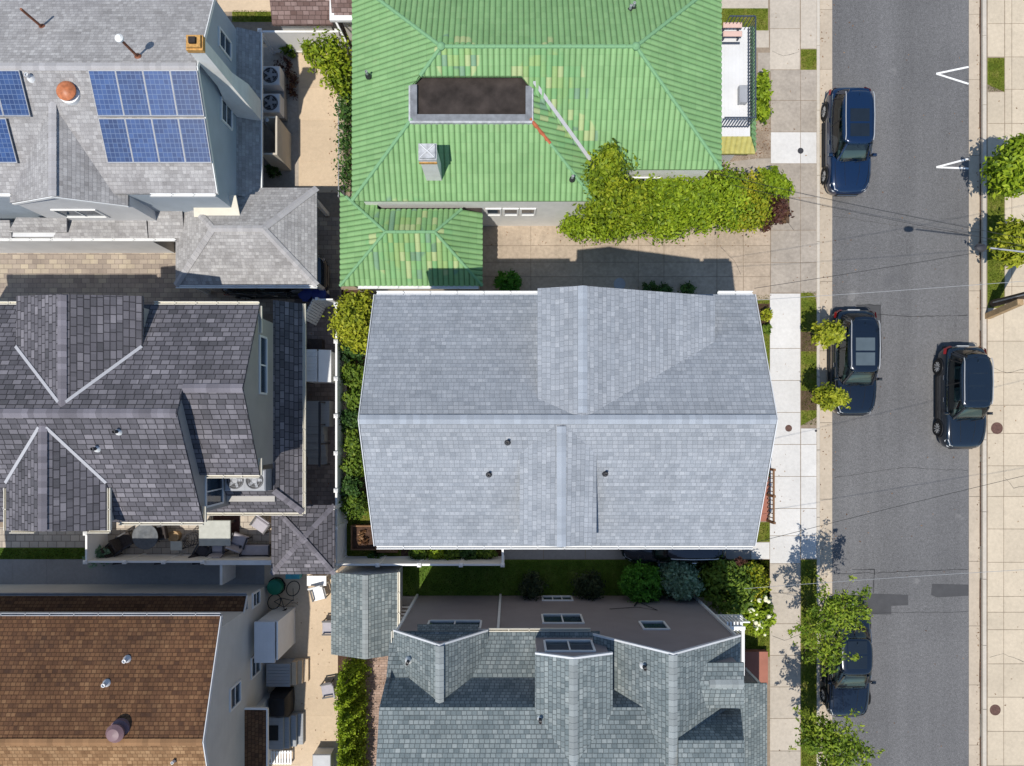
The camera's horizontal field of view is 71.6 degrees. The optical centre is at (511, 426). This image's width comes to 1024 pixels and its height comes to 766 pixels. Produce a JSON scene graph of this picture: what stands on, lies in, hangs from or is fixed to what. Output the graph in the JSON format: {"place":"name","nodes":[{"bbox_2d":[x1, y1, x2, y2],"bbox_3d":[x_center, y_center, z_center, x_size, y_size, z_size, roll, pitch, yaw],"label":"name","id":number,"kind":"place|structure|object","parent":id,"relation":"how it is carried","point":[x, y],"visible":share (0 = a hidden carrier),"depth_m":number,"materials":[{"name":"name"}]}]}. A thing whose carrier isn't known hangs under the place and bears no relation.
{"place":"outdoors","nodes":[
{"label":"outdoors","id":0,"kind":"place"},
{"bbox_2d":[0,560,263,583],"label":"alley","id":1,"kind":"structure","parent":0,"point":[45,571],"depth_m":31.19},
{"bbox_2d":[0,294,305,532],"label":"slate house","id":2,"kind":"structure","parent":0,"point":[128,410],"depth_m":23.93,"materials":[{"name":"stone"}]},
{"bbox_2d":[205,476,223,507],"bbox_3d":[-10.975,2.350,26.200,0.085,1.540,1.140,0,90,0],"label":"window","id":3,"kind":"structure","parent":2,"relation":"in","point":[214,487],"depth_m":26.19,"materials":[{"name":"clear glass"}]},
{"bbox_2d":[259,335,267,394],"bbox_3d":[-9.098,-2.241,25.950,0.085,0.740,2.140,0,90,0],"label":"window","id":4,"kind":"structure","parent":2,"relation":"in","point":[263,341],"depth_m":26.02,"materials":[{"name":"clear glass"}]},
{"bbox_2d":[0,217,340,313],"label":"paved alley","id":5,"kind":"structure","parent":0,"point":[150,278],"depth_m":31.19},
{"bbox_2d":[221,255,328,299],"bbox_3d":[-10.207,-6.500,30.329,4.557,1.742,2.060,0,90,0],"label":"parked car","id":6,"kind":"object","parent":5,"relation":"on","point":[323,278],"visible":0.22,"depth_m":30.33,"materials":[{"name":"paint"}]},
{"bbox_2d":[108,515,268,553],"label":"patio","id":7,"kind":"structure","parent":0,"point":[163,546],"depth_m":31.19,"materials":[{"name":"stone"}]},
{"bbox_2d":[132,525,159,549],"bbox_3d":[-15.753,4.726,30.832,1.120,0.726,1.120,0,90,0],"label":"round table","id":8,"kind":"object","parent":7,"relation":"on","point":[144,537],"visible":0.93,"depth_m":30.47,"materials":[{"name":"grey glass"}]},
{"bbox_2d":[83,531,211,563],"bbox_3d":[-15.316,5.043,30.325,5.044,1.750,1.362,0,90,0],"label":"white fence","id":9,"kind":"object","parent":7,"relation":"on","point":[93,541],"visible":0.7,"depth_m":29.98,"materials":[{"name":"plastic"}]},
{"bbox_2d":[199,520,234,545],"bbox_3d":[-12.759,4.576,30.818,1.355,0.736,1.098,0,90,0],"label":"square table","id":10,"kind":"object","parent":7,"relation":"on","point":[214,532],"visible":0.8,"depth_m":30.45,"materials":[{"name":"stone"}]},
{"bbox_2d":[218,0,270,11],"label":"patio","id":11,"kind":"structure","parent":0,"point":[245,5],"depth_m":31.19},
{"bbox_2d":[263,47,298,187],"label":"patio","id":12,"kind":"structure","parent":0,"point":[287,179],"depth_m":31.18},
{"bbox_2d":[263,68,287,121],"bbox_3d":[-10.350,-14.446,30.950,0.996,0.500,2.103,0,90,0],"label":"condenser stand","id":13,"kind":"object","parent":12,"relation":"on","point":[284,94],"visible":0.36,"depth_m":30.88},
{"bbox_2d":[263,66,283,90],"bbox_3d":[-10.252,-14.895,30.380,0.800,0.641,0.800,0,90,0],"label":"air conditioner","id":14,"kind":"object","parent":13,"relation":"on","point":[273,78],"visible":0.98,"depth_m":30.10,"materials":[{"name":"metal"}]},
{"bbox_2d":[263,94,283,117],"bbox_3d":[-10.252,-13.730,30.380,0.800,0.641,0.800,0,90,0],"label":"air conditioner","id":15,"kind":"object","parent":13,"relation":"on","point":[273,104],"visible":0.95,"depth_m":30.10,"materials":[{"name":"metal"}]},
{"bbox_2d":[263,116,290,170],"bbox_3d":[-10.022,-12.018,30.114,0.664,2.171,1.602,0,90,0],"label":"outdoor shower","id":16,"kind":"object","parent":12,"relation":"on","point":[280,158],"visible":0.92,"depth_m":29.98,"materials":[{"name":"beige wood"}]},
{"bbox_2d":[264,565,337,765],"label":"fence","id":17,"kind":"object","parent":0,"point":[266,574],"depth_m":31.18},
{"bbox_2d":[269,515,334,765],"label":"patio","id":18,"kind":"structure","parent":0,"point":[319,713],"depth_m":31.18,"materials":[{"name":"concrete"}]},
{"bbox_2d":[254,607,294,662],"bbox_3d":[-9.983,8.758,30.000,0.941,2.400,1.662,0,90,0],"label":"entry enclosure","id":19,"kind":"object","parent":18,"relation":"on","point":[274,635],"visible":0.96,"depth_m":28.86,"materials":[{"name":"paint"}]},
{"bbox_2d":[269,687,294,717],"bbox_3d":[-9.954,11.919,30.616,0.871,1.133,1.084,0,90,0],"label":"covered barbecue","id":20,"kind":"object","parent":18,"relation":"on","point":[281,701],"visible":0.99,"depth_m":30.20,"materials":[{"name":"fabric"}]},
{"bbox_2d":[269,711,304,749],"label":"back steps","id":21,"kind":"structure","parent":18,"relation":"on","point":[288,732],"depth_m":30.54,"materials":[{"name":"grey"}]},
{"bbox_2d":[266,658,308,686],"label":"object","id":22,"kind":"object","parent":18,"relation":"on","point":[284,672],"visible":1,"depth_m":30.45,"materials":[{"name":"grey wood"}]},
{"bbox_2d":[294,290,339,504],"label":"paved alley","id":23,"kind":"structure","parent":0,"point":[324,476],"depth_m":31.19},
{"bbox_2d":[306,349,334,382],"bbox_3d":[-8.114,-2.534,30.340,1.050,1.720,1.345,0,90,0],"label":"storage locker","id":24,"kind":"object","parent":23,"relation":"on","point":[320,366],"visible":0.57,"depth_m":29.64,"materials":[{"name":"white plastic"}]},
{"bbox_2d":[306,401,333,466],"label":"cellar steps","id":25,"kind":"structure","parent":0,"point":[319,418],"depth_m":30.45,"materials":[{"name":"metal"}]},
{"bbox_2d":[300,53,341,191],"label":"patio","id":26,"kind":"structure","parent":0,"point":[318,131],"depth_m":31.18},
{"bbox_2d":[297,25,352,102],"bbox_3d":[-7.285,-14.538,29.354,2.725,3.705,2.733,0,90,0],"label":"patio tree","id":27,"kind":"object","parent":26,"relation":"on","point":[330,64],"visible":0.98,"depth_m":28.43,"materials":[{"name":"green plant"}]},
{"bbox_2d":[341,290,367,498],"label":"garden soil","id":28,"kind":"structure","parent":0,"point":[349,388],"depth_m":31.19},
{"bbox_2d":[322,289,372,354],"bbox_3d":[-6.380,-4.359,29.520,2.512,3.366,2.693,-28,90,0],"label":"tree","id":29,"kind":"object","parent":28,"relation":"on","point":[350,323],"visible":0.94,"depth_m":28.80,"materials":[{"name":"green plant"}]},
{"bbox_2d":[339,359,364,388],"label":"bush","id":30,"kind":"object","parent":28,"relation":"on","point":[348,370],"visible":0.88,"depth_m":29.96,"materials":[{"name":"green plant"}]},
{"bbox_2d":[357,656,387,765],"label":"path","id":31,"kind":"structure","parent":0,"point":[374,680],"depth_m":31.18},
{"bbox_2d":[0,0,816,765],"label":"lot ground","id":32,"kind":"structure","parent":0,"point":[330,202],"depth_m":31.20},
{"bbox_2d":[0,527,84,547],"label":"path","id":33,"kind":"structure","parent":32,"relation":"on","point":[55,539],"depth_m":31.19,"materials":[{"name":"stone"}]},
{"bbox_2d":[0,548,84,558],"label":"lawn","id":34,"kind":"structure","parent":32,"relation":"on","point":[15,552],"depth_m":31.19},
{"bbox_2d":[0,584,271,765],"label":"brown roofed house","id":35,"kind":"structure","parent":32,"relation":"on","point":[132,674],"depth_m":24.97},
{"bbox_2d":[0,0,328,294],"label":"solar house","id":36,"kind":"structure","parent":32,"relation":"on","point":[131,126],"depth_m":25.53,"materials":[{"name":"grey"}]},
{"bbox_2d":[204,554,270,584],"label":"garden wall","id":37,"kind":"structure","parent":32,"relation":"on","point":[227,563],"depth_m":29.97,"materials":[{"name":"white paint"}]},
{"bbox_2d":[257,28,347,53],"bbox_3d":[-8.864,-16.416,30.275,3.361,1.850,0.170,0,90,0],"label":"white fence","id":38,"kind":"object","parent":32,"relation":"on","point":[274,40],"visible":0.66,"depth_m":29.91,"materials":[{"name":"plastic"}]},
{"bbox_2d":[270,0,341,33],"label":"rose roofed shed","id":39,"kind":"structure","parent":32,"relation":"on","point":[298,14],"depth_m":28.67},
{"bbox_2d":[270,502,342,574],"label":"pavilion","id":40,"kind":"structure","parent":32,"relation":"on","point":[303,544],"depth_m":28.50,"materials":[{"name":"tile"}]},
{"bbox_2d":[330,0,352,54],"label":"neighbour house","id":41,"kind":"structure","parent":32,"relation":"on","point":[340,10],"depth_m":28.14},
{"bbox_2d":[332,69,352,192],"bbox_3d":[-6.970,-12.466,30.043,1.212,2.333,5.342,0,90,0],"label":"vine","id":42,"kind":"object","parent":32,"relation":"on","point":[345,114],"visible":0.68,"depth_m":29.80,"materials":[{"name":"green plant"}]},
{"bbox_2d":[338,655,356,756],"bbox_3d":[-7.200,13.125,31.189,0.900,0.001,11.250,0,90,0],"label":"soil bed","id":43,"kind":"object","parent":32,"relation":"on","point":[340,660],"depth_m":31.19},
{"bbox_2d":[333,675,369,711],"bbox_3d":[-6.816,11.204,29.663,1.411,3.125,1.266,-42,90,0],"label":"evergreen","id":44,"kind":"object","parent":43,"relation":"on","point":[347,696],"visible":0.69,"depth_m":29.36,"materials":[{"name":"green plant"}]},
{"bbox_2d":[335,690,370,729],"bbox_3d":[-6.780,11.817,29.630,1.359,3.206,1.196,0,90,0],"label":"evergreen","id":45,"kind":"object","parent":43,"relation":"on","point":[353,710],"visible":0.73,"depth_m":29.44,"materials":[{"name":"green plant"}]},
{"bbox_2d":[335,657,371,693],"bbox_3d":[-6.759,10.482,29.767,1.529,2.941,1.263,0,90,0],"label":"evergreen","id":46,"kind":"object","parent":43,"relation":"on","point":[353,672],"visible":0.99,"depth_m":29.72,"materials":[{"name":"green plant"}]},
{"bbox_2d":[331,566,402,658],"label":"garden shed","id":47,"kind":"structure","parent":32,"relation":"on","point":[366,609],"depth_m":28.64,"materials":[{"name":"grey"}]},
{"bbox_2d":[347,503,400,555],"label":"lawn","id":48,"kind":"structure","parent":32,"relation":"on","point":[358,552],"depth_m":31.19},
{"bbox_2d":[339,491,368,519],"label":"bush","id":49,"kind":"object","parent":48,"relation":"on","point":[356,507],"visible":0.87,"depth_m":30.06,"materials":[{"name":"green plant"}]},
{"bbox_2d":[351,524,376,549],"bbox_3d":[-6.431,4.823,30.862,1.109,0.676,1.072,0,90,0],"label":"raised planter","id":50,"kind":"object","parent":48,"relation":"on","point":[361,537],"visible":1,"depth_m":30.84,"materials":[{"name":"brown wood"}]},
{"bbox_2d":[334,302,504,566],"bbox_3d":[-3.834,0.336,30.225,7.061,1.950,10.948,0,90,0],"label":"vinyl fence","id":51,"kind":"object","parent":32,"relation":"on","point":[342,558],"visible":0.76,"depth_m":29.76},
{"bbox_2d":[0,8,1004,765],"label":"grass","id":52,"kind":"structure","parent":32,"relation":"on","point":[36,556],"depth_m":31.17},
{"bbox_2d":[339,0,755,291],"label":"green tiled house","id":53,"kind":"structure","parent":32,"relation":"on","point":[471,119],"depth_m":26.64,"materials":[{"name":"tile"}]},
{"bbox_2d":[358,285,777,548],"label":"shingled house","id":54,"kind":"structure","parent":32,"relation":"on","point":[581,417],"depth_m":21.71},
{"bbox_2d":[376,594,767,765],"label":"sage shingle house","id":55,"kind":"structure","parent":32,"relation":"on","point":[552,680],"depth_m":23.16,"materials":[{"name":"tile"}]},
{"bbox_2d":[543,639,595,651],"bbox_3d":[1.925,7.405,23.975,1.690,1.190,0.085,0,90,0],"label":"window","id":56,"kind":"structure","parent":55,"relation":"in","point":[550,645],"depth_m":24.04,"materials":[{"name":"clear glass"}]},
{"bbox_2d":[403,560,769,596],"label":"lawn","id":57,"kind":"structure","parent":32,"relation":"on","point":[560,580],"depth_m":31.19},
{"bbox_2d":[516,569,548,601],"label":"dark shrub","id":58,"kind":"object","parent":57,"relation":"on","point":[535,584],"visible":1,"depth_m":30.37,"materials":[{"name":"green plant"}]},
{"bbox_2d":[567,569,605,600],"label":"dark shrub","id":59,"kind":"object","parent":57,"relation":"on","point":[590,584],"visible":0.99,"depth_m":30.40,"materials":[{"name":"green plant"}]},
{"bbox_2d":[697,554,764,616],"bbox_3d":[9.167,6.829,29.885,2.793,2.639,2.842,0,90,0],"label":"flowering shrub","id":60,"kind":"object","parent":57,"relation":"on","point":[726,584],"visible":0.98,"depth_m":29.49,"materials":[{"name":"green plant"}]},
{"bbox_2d":[736,559,771,600],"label":"golden shrub","id":61,"kind":"object","parent":57,"relation":"on","point":[758,571],"visible":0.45,"depth_m":29.90,"materials":[{"name":"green plant"}]},
{"bbox_2d":[616,559,667,602],"bbox_3d":[5.549,6.630,30.300,2.254,1.896,2.035,0,90,0],"label":"ball shrub","id":62,"kind":"object","parent":32,"relation":"on","point":[640,591],"visible":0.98,"depth_m":29.93,"materials":[{"name":"green plant"}]},
{"bbox_2d":[657,560,705,601],"bbox_3d":[7.244,6.490,30.260,2.170,1.969,2.182,0,90,0],"label":"silver shrub","id":63,"kind":"object","parent":32,"relation":"on","point":[683,581],"visible":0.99,"depth_m":29.89,"materials":[{"name":"green plant"}]},
{"bbox_2d":[730,119,770,161],"bbox_3d":[10.463,-12.562,31.190,1.800,0.001,1.875,0,90,0],"label":"stone bed","id":64,"kind":"object","parent":32,"relation":"on","point":[764,137],"visible":0.5,"depth_m":31.19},
{"bbox_2d":[734,561,769,656],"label":"lawn","id":65,"kind":"structure","parent":32,"relation":"on","point":[758,642],"depth_m":31.19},
{"bbox_2d":[742,594,776,637],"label":"hydrangea","id":66,"kind":"object","parent":65,"relation":"on","point":[760,619],"visible":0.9,"depth_m":29.76,"materials":[{"name":"green plant"}]},
{"bbox_2d":[756,68,773,125],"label":"verge plant","id":67,"kind":"object","parent":32,"relation":"on","point":[763,94],"visible":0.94,"depth_m":30.49,"materials":[{"name":"green plant"}]},
{"bbox_2d":[801,560,816,765],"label":"lawn","id":68,"kind":"structure","parent":32,"relation":"on","point":[808,682],"depth_m":31.19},
{"bbox_2d":[787,575,872,676],"bbox_3d":[12.311,7.689,28.786,3.356,4.885,4.110,0,90,0],"label":"street tree","id":69,"kind":"object","parent":68,"relation":"on","point":[830,612],"visible":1,"depth_m":27.23,"materials":[{"name":"green plant"}]},
{"bbox_2d":[788,705,884,765],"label":"street tree","id":70,"kind":"object","parent":68,"relation":"on","point":[826,741],"visible":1,"depth_m":27.13,"materials":[{"name":"green plant"}]},
{"bbox_2d":[801,293,816,424],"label":"lawn","id":71,"kind":"structure","parent":32,"relation":"on","point":[804,319],"depth_m":31.19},
{"bbox_2d":[801,332,816,350],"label":"garden soil","id":72,"kind":"structure","parent":71,"relation":"on","point":[804,340],"depth_m":31.19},
{"bbox_2d":[810,319,849,350],"bbox_3d":[12.845,-3.701,29.652,1.470,3.108,1.344,0,90,0],"label":"kerb tree","id":73,"kind":"object","parent":72,"relation":"on","point":[828,334],"visible":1,"depth_m":28.51,"materials":[{"name":"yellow plant"}]},
{"bbox_2d":[481,222,769,299],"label":"driveway","id":74,"kind":"structure","parent":0,"point":[620,261],"depth_m":31.19,"materials":[{"name":"concrete"}]},
{"bbox_2d":[493,268,522,290],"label":"ball shrub","id":75,"kind":"object","parent":74,"relation":"on","point":[511,281],"visible":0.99,"depth_m":30.35,"materials":[{"name":"green plant"}]},
{"bbox_2d":[556,202,649,246],"bbox_3d":[3.923,-8.937,29.823,4.050,2.798,2.551,0,90,0],"label":"hedge shrub","id":76,"kind":"object","parent":74,"relation":"on","point":[574,226],"visible":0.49,"depth_m":29.72,"materials":[{"name":"green plant"}]},
{"bbox_2d":[504,549,750,558],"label":"driveway","id":77,"kind":"structure","parent":0,"point":[580,553],"depth_m":31.19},
{"bbox_2d":[620,549,725,566],"bbox_3d":[6.957,4.930,30.325,4.557,1.742,2.060,0,90,0],"label":"parked car","id":78,"kind":"object","parent":77,"relation":"on","point":[658,556],"visible":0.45,"depth_m":30.02,"materials":[{"name":"blue paint"}]},
{"bbox_2d":[592,194,788,222],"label":"garden soil","id":79,"kind":"structure","parent":0,"point":[787,203],"depth_m":31.19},
{"bbox_2d":[572,138,660,238],"bbox_3d":[4.165,-9.160,28.399,3.718,5.610,3.014,0,90,0],"label":"tree","id":80,"kind":"object","parent":79,"relation":"on","point":[614,193],"visible":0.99,"depth_m":27.20,"materials":[{"name":"green plant"}]},
{"bbox_2d":[633,170,729,246],"bbox_3d":[6.682,-9.240,29.448,4.909,3.513,3.453,0,90,0],"label":"hedge shrub","id":81,"kind":"object","parent":79,"relation":"on","point":[673,200],"visible":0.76,"depth_m":28.60,"materials":[{"name":"green plant"}]},
{"bbox_2d":[678,161,756,237],"bbox_3d":[8.170,-9.351,29.549,3.661,3.310,3.123,-23,90,0],"label":"hedge shrub","id":82,"kind":"object","parent":79,"relation":"on","point":[725,184],"visible":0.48,"depth_m":29.04,"materials":[{"name":"green plant"}]},
{"bbox_2d":[718,165,778,237],"bbox_3d":[9.942,-9.429,30.024,3.071,2.362,2.748,0,90,0],"label":"hedge shrub","id":83,"kind":"object","parent":79,"relation":"on","point":[761,208],"visible":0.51,"depth_m":29.47,"materials":[{"name":"green plant"}]},
{"bbox_2d":[757,193,794,232],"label":"wine shrub","id":84,"kind":"object","parent":79,"relation":"on","point":[781,208],"visible":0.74,"depth_m":30.11,"materials":[{"name":"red plant"}]},
{"bbox_2d":[757,165,795,203],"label":"hedge shrub","id":85,"kind":"object","parent":79,"relation":"on","point":[776,178],"visible":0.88,"depth_m":29.83,"materials":[{"name":"green plant"}]},
{"bbox_2d":[721,8,767,29],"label":"lawn","id":86,"kind":"structure","parent":0,"point":[752,12],"depth_m":31.19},
{"bbox_2d":[725,158,770,179],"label":"path","id":87,"kind":"structure","parent":0,"point":[749,164],"depth_m":31.19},
{"bbox_2d":[770,294,799,562],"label":"pavement","id":88,"kind":"structure","parent":0,"point":[785,325],"depth_m":31.19,"materials":[{"name":"concrete"}]},
{"bbox_2d":[770,564,799,765],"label":"pavement","id":89,"kind":"structure","parent":0,"point":[784,687],"depth_m":31.19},
{"bbox_2d":[770,0,799,69],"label":"pavement","id":90,"kind":"structure","parent":0,"point":[784,27],"depth_m":31.19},
{"bbox_2d":[771,164,815,292],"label":"pavement","id":91,"kind":"structure","parent":0,"point":[785,242],"depth_m":31.19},
{"bbox_2d":[771,70,815,131],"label":"pavement","id":92,"kind":"structure","parent":0,"point":[785,116],"depth_m":31.19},
{"bbox_2d":[771,132,815,162],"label":"pavement","id":93,"kind":"structure","parent":0,"point":[785,146],"depth_m":31.19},
{"bbox_2d":[801,429,815,558],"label":"pavement","id":94,"kind":"structure","parent":0,"point":[808,490],"depth_m":31.19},
{"bbox_2d":[801,0,815,48],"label":"pavement","id":95,"kind":"structure","parent":0,"point":[808,19],"depth_m":31.19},
{"bbox_2d":[801,391,816,409],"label":"garden soil","id":96,"kind":"structure","parent":0,"point":[808,401],"depth_m":31.19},
{"bbox_2d":[811,381,851,411],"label":"kerb tree","id":97,"kind":"object","parent":96,"relation":"on","point":[828,397],"visible":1,"depth_m":28.55,"materials":[{"name":"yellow plant"}]},
{"bbox_2d":[832,0,968,765],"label":"road","id":98,"kind":"structure","parent":0,"point":[919,698],"depth_m":31.32,"materials":[{"name":"asphalt"}]},
{"bbox_2d":[820,602,875,716],"bbox_3d":[14.520,10.143,30.560,2.100,1.540,4.957,0,90,0],"label":"parked car","id":99,"kind":"object","parent":98,"relation":"on","point":[845,689],"visible":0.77,"depth_m":30.41,"materials":[{"name":"blue paint"}]},
{"bbox_2d":[821,87,876,196],"bbox_3d":[14.530,-12.326,30.459,2.060,1.742,4.607,0,90,0],"label":"parked car","id":100,"kind":"object","parent":98,"relation":"on","point":[848,124],"visible":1,"depth_m":30.32,"materials":[{"name":"blue paint"}]},
{"bbox_2d":[828,309,881,415],"bbox_3d":[14.760,-2.756,30.459,2.060,1.742,4.607,0,90,0],"label":"parked car","id":101,"kind":"object","parent":98,"relation":"on","point":[854,358],"visible":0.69,"depth_m":30.27,"materials":[{"name":"blue paint"}]},
{"bbox_2d":[859,593,907,613],"bbox_3d":[16.387,7.819,31.316,2.175,0.001,0.938,0,90,0],"label":"road patch","id":102,"kind":"object","parent":98,"relation":"on","point":[880,603],"visible":0.71,"depth_m":31.32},
{"bbox_2d":[933,346,993,448],"bbox_3d":[19.460,-1.256,30.439,2.060,1.742,4.477,0,90,0],"label":"parked car","id":103,"kind":"object","parent":98,"relation":"on","point":[964,387],"visible":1,"depth_m":30.30,"materials":[{"name":"paint"}]},
{"bbox_2d":[988,92,1003,156],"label":"pavement","id":104,"kind":"structure","parent":0,"point":[995,114],"depth_m":31.19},
{"bbox_2d":[988,0,1003,56],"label":"pavement","id":105,"kind":"structure","parent":0,"point":[995,31],"depth_m":31.19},
{"bbox_2d":[985,0,1023,765],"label":"lot ground","id":106,"kind":"structure","parent":0,"point":[1003,372],"depth_m":31.20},
{"bbox_2d":[987,158,1003,307],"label":"lawn","id":107,"kind":"structure","parent":106,"relation":"on","point":[994,264],"depth_m":31.19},
{"bbox_2d":[980,133,1023,199],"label":"verge tree","id":108,"kind":"object","parent":107,"relation":"on","point":[1004,172],"visible":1,"depth_m":28.52,"materials":[{"name":"green plant"}]},
{"bbox_2d":[987,214,1023,269],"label":"verge tree","id":109,"kind":"object","parent":107,"relation":"on","point":[1011,259],"visible":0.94,"depth_m":28.69,"materials":[{"name":"green plant"}]},
{"bbox_2d":[988,308,1023,764],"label":"pavement","id":110,"kind":"structure","parent":0,"point":[1013,557],"depth_m":31.19,"materials":[{"name":"concrete"}]},
{"bbox_2d":[1005,0,1023,319],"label":"pavement","id":111,"kind":"structure","parent":0,"point":[1014,56],"depth_m":31.19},
{"label":"ground","id":112,"kind":"structure","parent":0,"visible":0},
{"bbox_2d":[817,0,819,765],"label":"kerb","id":113,"kind":"structure","parent":112,"relation":"on","point":[818,320],"depth_m":31.18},
{"bbox_2d":[820,0,831,764],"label":"road gutter","id":114,"kind":"object","parent":112,"relation":"on","point":[826,314],"visible":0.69,"depth_m":31.31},
{"bbox_2d":[969,0,979,765],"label":"road gutter","id":115,"kind":"object","parent":112,"relation":"on","point":[974,453],"visible":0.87,"depth_m":31.31,"materials":[{"name":"concrete"}]},
{"bbox_2d":[979,0,980,764],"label":"gutter dirt","id":116,"kind":"structure","parent":115,"relation":"on","point":[980,346],"depth_m":31.31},
{"bbox_2d":[980,0,985,765],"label":"kerb","id":117,"kind":"structure","parent":112,"relation":"on","point":[983,444],"depth_m":31.18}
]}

